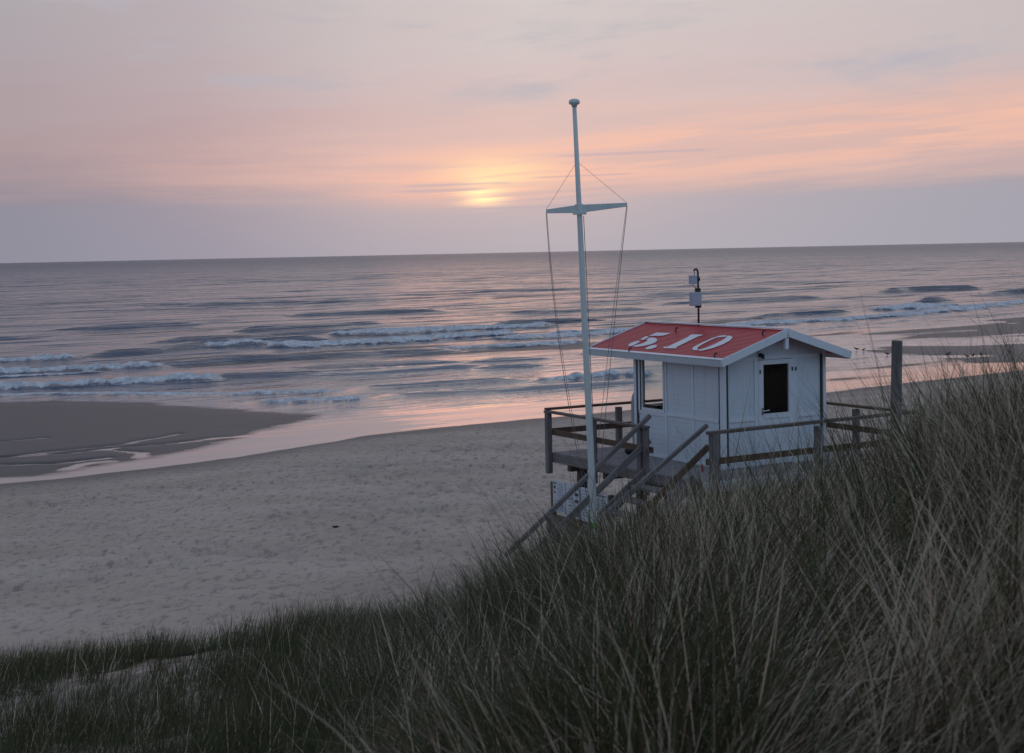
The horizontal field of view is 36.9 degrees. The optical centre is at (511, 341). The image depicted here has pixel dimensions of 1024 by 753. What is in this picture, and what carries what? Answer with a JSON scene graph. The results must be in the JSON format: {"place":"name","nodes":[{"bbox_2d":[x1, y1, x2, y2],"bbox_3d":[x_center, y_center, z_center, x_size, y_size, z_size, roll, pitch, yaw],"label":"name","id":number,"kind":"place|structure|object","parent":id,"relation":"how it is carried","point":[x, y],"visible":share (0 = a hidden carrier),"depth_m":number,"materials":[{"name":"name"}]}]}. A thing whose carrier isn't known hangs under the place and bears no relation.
{"place":"outdoors","nodes":[
{"label":"outdoors","id":0,"kind":"place"},
{"bbox_2d":[0,242,1023,483],"bbox_3d":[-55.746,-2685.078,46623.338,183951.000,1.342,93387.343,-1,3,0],"label":"sea","id":1,"kind":"structure","parent":0,"point":[344,395],"depth_m":170.37,"materials":[{"name":"blue liquid"}]},
{"bbox_2d":[0,281,1023,752],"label":"sand ground","id":2,"kind":"structure","parent":0,"point":[178,547],"depth_m":40.56,"materials":[{"name":"beige sand"}]},
{"bbox_2d":[129,642,279,663],"bbox_3d":[-3.340,3.703,18.121,2.366,0.248,0.439,-1,3,11],"label":"sand patch","id":3,"kind":"object","parent":2,"relation":"on","point":[190,653],"visible":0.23,"depth_m":18.33,"materials":[{"name":"beige sand"}]},
{"bbox_2d":[0,588,473,752],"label":"dune foot grass","id":4,"kind":"structure","parent":2,"relation":"on","point":[227,735],"depth_m":13.73,"materials":[{"name":"green plant"}]},
{"bbox_2d":[550,479,613,543],"bbox_3d":[1.333,3.659,29.438,0.124,1.800,2.210,-3,4,-29],"label":"notice board","id":5,"kind":"object","parent":2,"relation":"on","point":[561,489],"visible":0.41,"depth_m":29.71,"materials":[{"name":"white wood"}]},
{"bbox_2d":[546,99,627,538],"bbox_3d":[1.193,0.116,24.030,1.256,7.813,0.486,0,3,13],"label":"signal mast","id":6,"kind":"object","parent":2,"relation":"on","point":[579,209],"visible":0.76,"depth_m":23.98,"materials":[{"name":"metal"}]},
{"bbox_2d":[504,414,708,557],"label":"beach stairs","id":7,"kind":"structure","parent":2,"relation":"on","point":[632,456],"depth_m":26.70,"materials":[{"name":"grey wood"}]},
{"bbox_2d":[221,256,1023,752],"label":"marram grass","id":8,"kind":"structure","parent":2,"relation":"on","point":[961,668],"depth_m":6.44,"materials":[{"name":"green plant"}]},
{"bbox_2d":[295,458,1015,752],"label":"dead thatch","id":9,"kind":"object","parent":2,"relation":"on","point":[746,634],"depth_m":8.24,"materials":[{"name":"beige plant"}]},
{"bbox_2d":[544,401,924,522],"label":"timber deck","id":10,"kind":"structure","parent":2,"relation":"on","point":[643,459],"depth_m":28.27,"materials":[{"name":"grey wood"}]},
{"bbox_2d":[625,448,633,453],"bbox_3d":[2.309,2.111,29.950,0.242,0.206,0.176,-3,4,-29],"label":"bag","id":11,"kind":"object","parent":10,"relation":"on","point":[628,451],"visible":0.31,"depth_m":29.87,"materials":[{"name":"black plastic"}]},
{"bbox_2d":[631,392,634,443],"bbox_3d":[2.525,1.560,30.577,0.112,1.170,0.344,2,5,45],"label":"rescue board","id":12,"kind":"object","parent":10,"relation":"on","point":[632,414],"visible":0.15,"depth_m":30.46,"materials":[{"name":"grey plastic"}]},
{"bbox_2d":[589,321,851,469],"bbox_3d":[3.899,0.938,29.716,3.022,2.533,4.578,-3,4,-29],"label":"lifeguard hut","id":13,"kind":"object","parent":10,"relation":"on","point":[689,380],"visible":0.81,"depth_m":28.28,"materials":[{"name":"white paint"}]},
{"bbox_2d":[641,360,664,413],"bbox_3d":[2.718,0.822,29.443,0.060,1.095,0.778,-3,4,-29],"label":"window","id":14,"kind":"structure","parent":13,"relation":"in","point":[652,372],"depth_m":29.46,"materials":[{"name":"clear glass"}]},
{"bbox_2d":[689,268,701,322],"bbox_3d":[3.675,-0.820,30.711,0.264,1.285,0.130,-3,4,-29],"label":"sensor pole","id":15,"kind":"object","parent":13,"relation":"on","point":[695,298],"visible":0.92,"depth_m":30.66,"materials":[{"name":"metal"}]},
{"bbox_2d":[758,358,796,464],"bbox_3d":[4.872,1.291,28.088,0.872,1.916,0.109,-3,4,-29],"label":"door","id":16,"kind":"structure","parent":13,"relation":"in","point":[772,374],"depth_m":28.08,"materials":[{"name":"white paint"}]},
{"bbox_2d":[890,340,902,444],"bbox_3d":[5.266,1.201,21.025,0.206,2.426,0.154,-4,4,-36],"label":"dune post","id":17,"kind":"object","parent":2,"relation":"on","point":[898,345],"visible":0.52,"depth_m":20.93,"materials":[{"name":"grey wood"}]},
{"bbox_2d":[0,0,1023,262],"label":"sky","id":18,"kind":"structure","parent":0,"point":[130,130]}
]}

